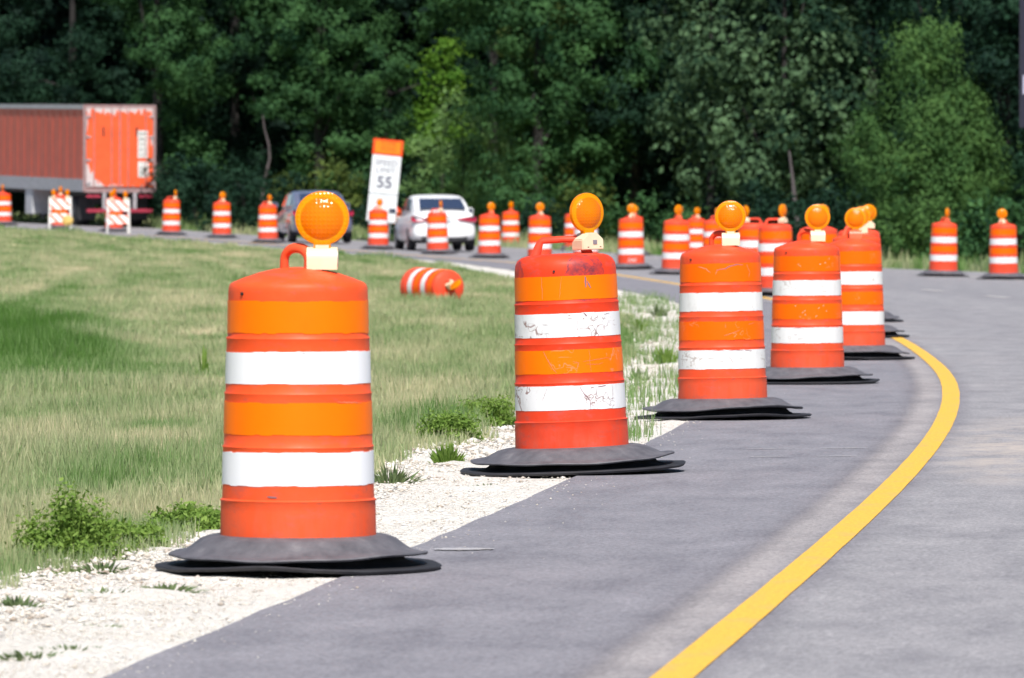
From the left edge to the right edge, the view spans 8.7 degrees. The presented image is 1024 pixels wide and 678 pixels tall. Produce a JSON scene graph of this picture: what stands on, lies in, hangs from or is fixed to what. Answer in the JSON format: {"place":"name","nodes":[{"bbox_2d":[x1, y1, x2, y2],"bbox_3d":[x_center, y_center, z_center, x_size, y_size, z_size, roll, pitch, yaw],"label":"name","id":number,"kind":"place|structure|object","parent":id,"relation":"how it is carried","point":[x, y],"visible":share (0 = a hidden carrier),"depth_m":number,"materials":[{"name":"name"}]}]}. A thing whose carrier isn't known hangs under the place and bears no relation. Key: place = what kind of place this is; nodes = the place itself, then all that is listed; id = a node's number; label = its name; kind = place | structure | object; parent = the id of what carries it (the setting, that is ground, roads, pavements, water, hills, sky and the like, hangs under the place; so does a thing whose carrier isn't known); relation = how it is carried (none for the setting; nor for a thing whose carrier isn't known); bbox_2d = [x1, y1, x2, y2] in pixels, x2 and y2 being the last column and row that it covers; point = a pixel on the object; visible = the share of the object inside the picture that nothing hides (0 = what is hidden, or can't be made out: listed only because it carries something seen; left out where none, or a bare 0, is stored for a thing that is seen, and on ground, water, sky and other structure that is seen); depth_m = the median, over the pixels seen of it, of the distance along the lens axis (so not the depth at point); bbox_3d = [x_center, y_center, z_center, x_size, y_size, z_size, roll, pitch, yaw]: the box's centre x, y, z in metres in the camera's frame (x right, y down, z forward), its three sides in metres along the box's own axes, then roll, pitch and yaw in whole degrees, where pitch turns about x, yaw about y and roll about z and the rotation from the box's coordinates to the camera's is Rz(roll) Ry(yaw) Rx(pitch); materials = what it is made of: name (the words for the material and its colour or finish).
{"place":"outdoors","nodes":[
{"label":"outdoors","id":0,"kind":"place"},
{"bbox_2d":[0,293,769,677],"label":"gravel","id":1,"kind":"structure","parent":0,"point":[484,449],"depth_m":24.57,"materials":[{"name":"gravel"}]},
{"bbox_2d":[0,222,1023,677],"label":"asphalt road","id":2,"kind":"structure","parent":0,"point":[652,572],"depth_m":25.40,"materials":[{"name":"asphalt"}]},
{"bbox_2d":[0,184,18,224],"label":"traffic drum","id":3,"kind":"object","parent":2,"relation":"on","point":[5,210],"visible":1,"depth_m":227.58,"materials":[{"name":"plastic"}]},
{"bbox_2d":[48,189,71,229],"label":"barricade","id":4,"kind":"object","parent":2,"relation":"on","point":[59,204],"visible":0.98,"depth_m":204.44,"materials":[{"name":"white plastic"}]},
{"bbox_2d":[47,186,75,228],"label":"traffic drum","id":5,"kind":"object","parent":2,"relation":"on","point":[55,225],"visible":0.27,"depth_m":219.26,"materials":[{"name":"plastic"}]},
{"bbox_2d":[0,104,155,225],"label":"semi trailer","id":6,"kind":"object","parent":2,"relation":"on","point":[88,157],"visible":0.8,"depth_m":232.75,"materials":[{"name":"red metal"}]},
{"bbox_2d":[101,188,126,231],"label":"traffic drum","id":7,"kind":"object","parent":2,"relation":"on","point":[116,228],"visible":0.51,"depth_m":214.03,"materials":[{"name":"plastic"}]},
{"bbox_2d":[106,191,130,233],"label":"barricade","id":8,"kind":"object","parent":2,"relation":"on","point":[118,205],"visible":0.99,"depth_m":204.44,"materials":[{"name":"white plastic"}]},
{"bbox_2d":[154,190,186,234],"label":"traffic drum","id":9,"kind":"object","parent":2,"relation":"on","point":[171,218],"visible":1,"depth_m":206.65,"materials":[{"name":"plastic"}]},
{"bbox_2d":[204,192,239,237],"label":"traffic drum","id":10,"kind":"object","parent":2,"relation":"on","point":[221,226],"visible":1,"depth_m":200.87,"materials":[{"name":"plastic"}]},
{"bbox_2d":[253,194,285,242],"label":"traffic drum","id":11,"kind":"object","parent":2,"relation":"on","point":[267,227],"visible":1,"depth_m":191.24,"materials":[{"name":"plastic"}]},
{"bbox_2d":[272,190,353,242],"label":"sedan car","id":12,"kind":"object","parent":2,"relation":"on","point":[286,224],"visible":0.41,"depth_m":194.48,"materials":[{"name":"grey paint"}]},
{"bbox_2d":[358,199,397,248],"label":"traffic drum","id":13,"kind":"object","parent":2,"relation":"on","point":[378,229],"visible":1,"depth_m":183.43,"materials":[{"name":"plastic"}]},
{"bbox_2d":[388,194,476,250],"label":"sedan car","id":14,"kind":"object","parent":2,"relation":"on","point":[411,228],"visible":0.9,"depth_m":182.27,"materials":[{"name":"white paint"}]},
{"bbox_2d":[419,200,457,253],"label":"traffic drum","id":15,"kind":"object","parent":2,"relation":"on","point":[437,236],"visible":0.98,"depth_m":174.50,"materials":[{"name":"plastic"}]},
{"bbox_2d":[434,547,493,549],"bbox_3d":[-0.186,0.813,26.000,0.231,0.001,0.216,0,1,0],"label":"paint mark","id":16,"kind":"object","parent":2,"relation":"on","point":[459,548],"visible":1,"depth_m":26.01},
{"bbox_2d":[468,202,510,257],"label":"traffic drum","id":17,"kind":"object","parent":2,"relation":"on","point":[489,243],"visible":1,"depth_m":166.42,"materials":[{"name":"plastic"}]},
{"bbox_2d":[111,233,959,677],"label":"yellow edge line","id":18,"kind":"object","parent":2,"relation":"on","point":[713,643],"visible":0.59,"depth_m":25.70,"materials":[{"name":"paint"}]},
{"bbox_2d":[528,203,551,255],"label":"traffic drum","id":19,"kind":"object","parent":2,"relation":"on","point":[539,225],"visible":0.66,"depth_m":156.30,"materials":[{"name":"plastic"}]},
{"bbox_2d":[558,214,573,249],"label":"traffic drum","id":20,"kind":"object","parent":2,"relation":"on","point":[569,229],"visible":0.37,"depth_m":197.56,"materials":[{"name":"plastic"}]},
{"bbox_2d":[615,204,656,268],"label":"traffic drum","id":21,"kind":"object","parent":2,"relation":"on","point":[630,244],"visible":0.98,"depth_m":141.49,"materials":[{"name":"plastic"}]},
{"bbox_2d":[649,205,689,274],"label":"traffic drum","id":22,"kind":"object","parent":2,"relation":"on","point":[676,238],"visible":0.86,"depth_m":133.07,"materials":[{"name":"plastic"}]},
{"bbox_2d":[687,207,705,249],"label":"traffic drum","id":23,"kind":"object","parent":2,"relation":"on","point":[696,221],"visible":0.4,"depth_m":179.74,"materials":[{"name":"plastic"}]},
{"bbox_2d":[703,208,723,245],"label":"traffic drum","id":24,"kind":"object","parent":2,"relation":"on","point":[710,226],"visible":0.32,"depth_m":163.40,"materials":[{"name":"plastic"}]},
{"bbox_2d":[635,200,811,419],"bbox_3d":[1.335,-0.192,42.851,1.136,1.384,1.136,-1,1,38],"label":"traffic drum","id":25,"kind":"object","parent":2,"relation":"on","point":[721,363],"visible":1,"depth_m":42.62,"materials":[{"name":"plastic"}]},
{"bbox_2d":[737,205,763,251],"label":"traffic drum","id":26,"kind":"object","parent":2,"relation":"on","point":[747,232],"visible":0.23,"depth_m":114.40,"materials":[{"name":"plastic"}]},
{"bbox_2d":[758,204,792,295],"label":"traffic drum","id":27,"kind":"object","parent":2,"relation":"on","point":[771,237],"visible":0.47,"depth_m":102.03,"materials":[{"name":"plastic"}]},
{"bbox_2d":[799,204,836,243],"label":"traffic drum","id":28,"kind":"object","parent":2,"relation":"on","point":[830,233],"visible":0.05,"depth_m":89.78,"materials":[{"name":"plastic"}]},
{"bbox_2d":[766,204,879,383],"bbox_3d":[2.286,-0.353,52.011,1.125,1.384,1.125,0,1,30],"label":"traffic drum","id":29,"kind":"object","parent":2,"relation":"on","point":[807,336],"visible":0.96,"depth_m":51.78,"materials":[{"name":"plastic"}]},
{"bbox_2d":[837,204,903,321],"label":"traffic drum","id":30,"kind":"object","parent":2,"relation":"on","point":[889,317],"visible":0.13,"depth_m":79.91,"materials":[{"name":"plastic"}]},
{"bbox_2d":[832,206,909,336],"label":"traffic drum","id":31,"kind":"object","parent":2,"relation":"on","point":[890,331],"visible":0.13,"depth_m":71.01,"materials":[{"name":"plastic"}]},
{"bbox_2d":[829,207,914,358],"bbox_3d":[3.127,-0.511,61.427,1.125,1.384,1.125,-1,1,-30],"label":"traffic drum","id":32,"kind":"object","parent":2,"relation":"on","point":[862,297],"visible":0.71,"depth_m":61.18,"materials":[{"name":"plastic"}]},
{"bbox_2d":[917,208,969,276],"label":"traffic drum","id":33,"kind":"object","parent":2,"relation":"on","point":[943,254],"visible":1,"depth_m":135.08,"materials":[{"name":"plastic"}]},
{"bbox_2d":[976,209,1023,279],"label":"traffic drum","id":34,"kind":"object","parent":2,"relation":"on","point":[1003,260],"visible":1,"depth_m":131.13,"materials":[{"name":"plastic"}]},
{"bbox_2d":[11,211,1023,273],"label":"grass","id":35,"kind":"structure","parent":0,"point":[655,248],"depth_m":198.37,"materials":[{"name":"plant"}]},
{"bbox_3d":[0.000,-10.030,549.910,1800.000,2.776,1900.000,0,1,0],"label":"ground","id":36,"kind":"structure","parent":0,"visible":0},
{"bbox_2d":[4,191,52,221],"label":"bush","id":37,"kind":"object","parent":36,"relation":"on","point":[16,204],"visible":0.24,"depth_m":246.76,"materials":[{"name":"green plant"}]},
{"bbox_2d":[0,0,97,103],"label":"broadleaf tree","id":38,"kind":"object","parent":36,"relation":"on","point":[8,36],"visible":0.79,"depth_m":261.46,"materials":[{"name":"green plant"}]},
{"bbox_2d":[4,477,133,562],"bbox_3d":[-1.706,0.693,25.751,0.475,0.330,0.586,1,1,31],"label":"weed plant","id":39,"kind":"object","parent":36,"relation":"on","point":[71,527],"visible":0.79,"depth_m":25.69,"materials":[{"name":"plant"}]},
{"bbox_2d":[37,644,100,651],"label":"weed plant","id":40,"kind":"object","parent":36,"relation":"on","point":[72,647],"visible":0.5,"depth_m":20.24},
{"bbox_2d":[0,0,176,217],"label":"broadleaf tree","id":41,"kind":"object","parent":36,"relation":"on","point":[80,33],"visible":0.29,"depth_m":271.65,"materials":[{"name":"green plant"}]},
{"bbox_2d":[90,0,245,219],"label":"broadleaf tree","id":42,"kind":"object","parent":36,"relation":"on","point":[180,85],"visible":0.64,"depth_m":257.31,"materials":[{"name":"green plant"}]},
{"bbox_2d":[131,156,211,222],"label":"bush","id":43,"kind":"object","parent":36,"relation":"on","point":[152,201],"visible":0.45,"depth_m":234.67,"materials":[{"name":"green plant"}]},
{"bbox_2d":[137,148,238,228],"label":"bush","id":44,"kind":"object","parent":36,"relation":"on","point":[187,185],"visible":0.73,"depth_m":231.75,"materials":[{"name":"green plant"}]},
{"bbox_2d":[196,344,208,373],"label":"weed plant","id":45,"kind":"object","parent":36,"relation":"on","point":[205,365],"visible":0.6,"depth_m":54.27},
{"bbox_2d":[161,158,250,220],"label":"bush","id":46,"kind":"object","parent":36,"relation":"on","point":[205,217],"visible":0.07,"depth_m":251.98,"materials":[{"name":"green plant"}]},
{"bbox_2d":[132,0,313,219],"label":"broadleaf tree","id":47,"kind":"object","parent":36,"relation":"on","point":[214,115],"visible":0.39,"depth_m":261.28,"materials":[{"name":"green plant"}]},
{"bbox_2d":[191,151,293,232],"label":"bush","id":48,"kind":"object","parent":36,"relation":"on","point":[215,197],"visible":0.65,"depth_m":228.24,"materials":[{"name":"green plant"}]},
{"bbox_2d":[220,172,278,222],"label":"bush","id":49,"kind":"object","parent":36,"relation":"on","point":[251,198],"visible":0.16,"depth_m":248.50,"materials":[{"name":"green plant"}]},
{"bbox_2d":[260,115,270,205],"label":"bare trunk","id":50,"kind":"object","parent":36,"relation":"on","point":[268,162],"visible":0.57,"depth_m":246.88,"materials":[{"name":"brown plant"}]},
{"bbox_2d":[234,169,317,231],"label":"bush","id":51,"kind":"object","parent":36,"relation":"on","point":[298,179],"visible":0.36,"depth_m":224.19,"materials":[{"name":"green plant"}]},
{"bbox_2d":[259,170,319,210],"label":"bush","id":52,"kind":"object","parent":36,"relation":"on","point":[291,184],"visible":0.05,"depth_m":244.22,"materials":[{"name":"green plant"}]},
{"bbox_2d":[207,0,432,198],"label":"broadleaf tree","id":53,"kind":"object","parent":36,"relation":"on","point":[311,18],"visible":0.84,"depth_m":254.91,"materials":[{"name":"green plant"}]},
{"bbox_2d":[302,146,365,223],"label":"bush","id":54,"kind":"object","parent":36,"relation":"on","point":[352,200],"visible":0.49,"depth_m":239.90,"materials":[{"name":"green plant"}]},
{"bbox_2d":[0,224,678,588],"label":"grass","id":55,"kind":"structure","parent":36,"relation":"on","point":[111,396],"depth_m":55.96,"materials":[{"name":"plant"}]},
{"bbox_2d":[0,235,689,677],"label":"gravel shoulder","id":56,"kind":"object","parent":36,"relation":"on","point":[146,647],"visible":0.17,"depth_m":23.32},
{"bbox_2d":[0,594,47,607],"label":"weed plant","id":57,"kind":"object","parent":56,"relation":"on","point":[11,601],"visible":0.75,"depth_m":22.48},
{"bbox_2d":[0,649,63,661],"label":"weed plant","id":58,"kind":"object","parent":56,"relation":"on","point":[19,656],"visible":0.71,"depth_m":19.98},
{"bbox_2d":[71,560,130,573],"bbox_3d":[-1.515,0.845,24.750,0.241,0.062,0.234,0,1,0],"label":"weed plant","id":59,"kind":"object","parent":56,"relation":"on","point":[100,566],"visible":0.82,"depth_m":24.73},
{"bbox_2d":[100,517,169,550],"bbox_3d":[-1.541,0.773,26.499,0.388,0.142,0.498,0,1,0],"label":"weed plant","id":60,"kind":"object","parent":56,"relation":"on","point":[143,531],"visible":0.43,"depth_m":26.44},
{"bbox_2d":[129,583,212,593],"bbox_3d":[-1.225,0.876,23.500,0.368,0.047,0.367,0,1,0],"label":"weed plant","id":61,"kind":"object","parent":56,"relation":"on","point":[173,587],"visible":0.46,"depth_m":23.49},
{"bbox_2d":[140,498,220,532],"bbox_3d":[-1.347,0.737,27.752,0.470,0.164,0.610,0,1,0],"label":"weed plant","id":62,"kind":"object","parent":56,"relation":"on","point":[181,513],"visible":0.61,"depth_m":27.69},
{"bbox_2d":[154,191,441,574],"bbox_3d":[-0.785,0.149,24.610,1.055,1.384,1.055,1,2,40],"label":"traffic drum","id":63,"kind":"object","parent":56,"relation":"on","point":[298,473],"visible":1,"depth_m":24.38,"materials":[{"name":"orange plastic"}]},
{"bbox_2d":[374,462,428,483],"bbox_3d":[-0.587,0.659,32.754,0.392,0.126,0.365,0,1,0],"label":"weed plant","id":64,"kind":"object","parent":56,"relation":"on","point":[393,477],"visible":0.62,"depth_m":32.70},
{"bbox_2d":[428,441,465,462],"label":"weed plant","id":65,"kind":"object","parent":56,"relation":"on","point":[449,453],"visible":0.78,"depth_m":35.22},
{"bbox_2d":[460,193,685,476],"bbox_3d":[0.281,-0.035,33.822,1.142,1.396,1.142,-2,1,3],"label":"traffic drum","id":66,"kind":"object","parent":56,"relation":"on","point":[570,405],"visible":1,"depth_m":33.59,"materials":[{"name":"plastic"}]},
{"bbox_2d":[649,301,668,316],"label":"weed plant","id":67,"kind":"object","parent":56,"relation":"on","point":[661,311],"visible":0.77,"depth_m":83.72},
{"bbox_2d":[651,342,677,363],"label":"weed plant","id":68,"kind":"object","parent":56,"relation":"on","point":[666,355],"visible":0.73,"depth_m":59.96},
{"bbox_2d":[338,170,419,236],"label":"bush","id":69,"kind":"object","parent":36,"relation":"on","point":[359,215],"visible":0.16,"depth_m":216.15,"materials":[{"name":"green plant"}]},
{"bbox_2d":[277,0,481,228],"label":"broadleaf tree","id":70,"kind":"object","parent":36,"relation":"on","point":[369,67],"visible":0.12,"depth_m":261.24,"materials":[{"name":"green plant"}]},
{"bbox_2d":[356,138,403,241],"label":"speed sign","id":71,"kind":"object","parent":36,"relation":"on","point":[385,174],"visible":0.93,"depth_m":211.72,"materials":[{"name":"metal"}]},
{"bbox_2d":[375,129,457,205],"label":"bush","id":72,"kind":"object","parent":36,"relation":"on","point":[412,144],"visible":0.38,"depth_m":240.68,"materials":[{"name":"green plant"}]},
{"bbox_2d":[400,267,463,298],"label":"traffic drum","id":73,"kind":"object","parent":36,"relation":"on","point":[415,280],"visible":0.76,"depth_m":96.42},
{"bbox_2d":[402,29,481,192],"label":"young tree","id":74,"kind":"object","parent":36,"relation":"on","point":[432,59],"visible":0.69,"depth_m":245.79,"materials":[{"name":"green plant"}]},
{"bbox_2d":[404,408,489,443],"bbox_3d":[-0.386,0.502,39.013,0.496,0.218,0.658,1,1,23],"label":"weed plant","id":75,"kind":"object","parent":36,"relation":"on","point":[446,421],"visible":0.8,"depth_m":38.89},
{"bbox_2d":[404,83,532,234],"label":"bush","id":76,"kind":"object","parent":36,"relation":"on","point":[480,208],"visible":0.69,"depth_m":237.99,"materials":[{"name":"green plant"}]},
{"bbox_2d":[409,0,556,229],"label":"broadleaf tree","id":77,"kind":"object","parent":36,"relation":"on","point":[437,19],"visible":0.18,"depth_m":251.85,"materials":[{"name":"green plant"}]},
{"bbox_2d":[451,390,515,428],"bbox_3d":[-0.176,0.439,41.741,0.595,0.246,0.778,0,1,0],"label":"weed plant","id":78,"kind":"object","parent":36,"relation":"on","point":[506,419],"visible":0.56,"depth_m":41.67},
{"bbox_2d":[501,202,519,243],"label":"traffic drum","id":79,"kind":"object","parent":36,"relation":"on","point":[510,223],"visible":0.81,"depth_m":204.30,"materials":[{"name":"plastic"}]},
{"bbox_2d":[0,0,1023,241],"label":"forest","id":80,"kind":"object","parent":36,"relation":"on","point":[50,32],"visible":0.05,"depth_m":264.26,"materials":[{"name":"green plant"}]},
{"bbox_2d":[474,157,556,232],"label":"bush","id":81,"kind":"object","parent":36,"relation":"on","point":[512,194],"visible":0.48,"depth_m":225.48,"materials":[{"name":"green plant"}]},
{"bbox_2d":[496,191,564,240],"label":"bush","id":82,"kind":"object","parent":36,"relation":"on","point":[524,222],"visible":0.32,"depth_m":212.07,"materials":[{"name":"green plant"}]},
{"bbox_2d":[416,0,669,208],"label":"broadleaf tree","id":83,"kind":"object","parent":36,"relation":"on","point":[511,110],"visible":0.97,"depth_m":231.34,"materials":[{"name":"green plant"}]},
{"bbox_2d":[487,0,641,211],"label":"broadleaf tree","id":84,"kind":"object","parent":36,"relation":"on","point":[557,20],"visible":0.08,"depth_m":239.34,"materials":[{"name":"green plant"}]},
{"bbox_2d":[541,174,617,241],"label":"bush","id":85,"kind":"object","parent":36,"relation":"on","point":[607,202],"visible":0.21,"depth_m":221.97,"materials":[{"name":"green plant"}]},
{"bbox_2d":[548,198,613,241],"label":"bush","id":86,"kind":"object","parent":36,"relation":"on","point":[562,217],"visible":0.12,"depth_m":208.46,"materials":[{"name":"green plant"}]},
{"bbox_2d":[557,0,690,242],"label":"broadleaf tree","id":87,"kind":"object","parent":36,"relation":"on","point":[636,182],"visible":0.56,"depth_m":233.68,"materials":[{"name":"green plant"}]},
{"bbox_2d":[600,187,674,241],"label":"bush","id":88,"kind":"object","parent":36,"relation":"on","point":[615,215],"visible":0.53,"depth_m":211.93,"materials":[{"name":"green plant"}]},
{"bbox_2d":[647,196,710,243],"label":"bush","id":89,"kind":"object","parent":36,"relation":"on","point":[686,215],"visible":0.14,"depth_m":204.81,"materials":[{"name":"green plant"}]},
{"bbox_2d":[615,0,778,219],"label":"cottonwood tree","id":90,"kind":"object","parent":36,"relation":"on","point":[669,121],"visible":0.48,"depth_m":213.96,"materials":[{"name":"green plant"}]},
{"bbox_2d":[725,174,822,245],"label":"bush","id":91,"kind":"object","parent":36,"relation":"on","point":[766,204],"visible":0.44,"depth_m":191.84,"materials":[{"name":"green plant"}]},
{"bbox_2d":[658,0,903,226],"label":"cottonwood tree","id":92,"kind":"object","parent":36,"relation":"on","point":[698,84],"visible":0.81,"depth_m":204.35,"materials":[{"name":"green plant"}]},
{"bbox_2d":[788,150,798,239],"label":"bare trunk","id":93,"kind":"object","parent":36,"relation":"on","point":[792,180],"visible":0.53,"depth_m":193.91,"materials":[{"name":"brown plant"}]},
{"bbox_2d":[771,175,881,241],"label":"bush","id":94,"kind":"object","parent":36,"relation":"on","point":[838,223],"visible":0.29,"depth_m":185.51,"materials":[{"name":"green plant"}]},
{"bbox_2d":[759,0,971,240],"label":"broadleaf tree","id":95,"kind":"object","parent":36,"relation":"on","point":[870,6],"visible":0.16,"depth_m":203.88,"materials":[{"name":"green plant"}]},
{"bbox_2d":[832,172,920,257],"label":"bush","id":96,"kind":"object","parent":36,"relation":"on","point":[867,200],"visible":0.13,"depth_m":171.96,"materials":[{"name":"green plant"}]},
{"bbox_2d":[879,212,927,256],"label":"bush","id":97,"kind":"object","parent":36,"relation":"on","point":[891,237],"visible":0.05,"depth_m":178.24,"materials":[{"name":"green plant"}]},
{"bbox_2d":[816,1,1023,259],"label":"willow tree","id":98,"kind":"object","parent":36,"relation":"on","point":[954,169],"visible":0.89,"depth_m":169.30,"materials":[{"name":"green plant"}]},
{"bbox_2d":[820,0,1023,246],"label":"broadleaf tree","id":99,"kind":"object","parent":36,"relation":"on","point":[919,12],"visible":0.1,"depth_m":195.12,"materials":[{"name":"green plant"}]},
{"bbox_2d":[887,0,1023,218],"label":"broadleaf tree","id":100,"kind":"object","parent":36,"relation":"on","point":[1003,109],"visible":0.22,"depth_m":175.19,"materials":[{"name":"green plant"}]},
{"bbox_2d":[906,192,1011,262],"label":"bush","id":101,"kind":"object","parent":36,"relation":"on","point":[967,248],"visible":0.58,"depth_m":162.64,"materials":[{"name":"green plant"}]},
{"bbox_2d":[941,0,1023,211],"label":"broadleaf tree","id":102,"kind":"object","parent":36,"relation":"on","point":[990,63],"visible":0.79,"depth_m":172.05,"materials":[{"name":"green plant"}]},
{"bbox_2d":[958,174,1023,263],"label":"bush","id":103,"kind":"object","parent":36,"relation":"on","point":[1016,217],"visible":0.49,"depth_m":155.78,"materials":[{"name":"green plant"}]},
{"bbox_2d":[1019,0,1023,127],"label":"roadside board","id":104,"kind":"object","parent":36,"relation":"on","point":[1021,63],"visible":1,"depth_m":147.50,"materials":[{"name":"metal"}]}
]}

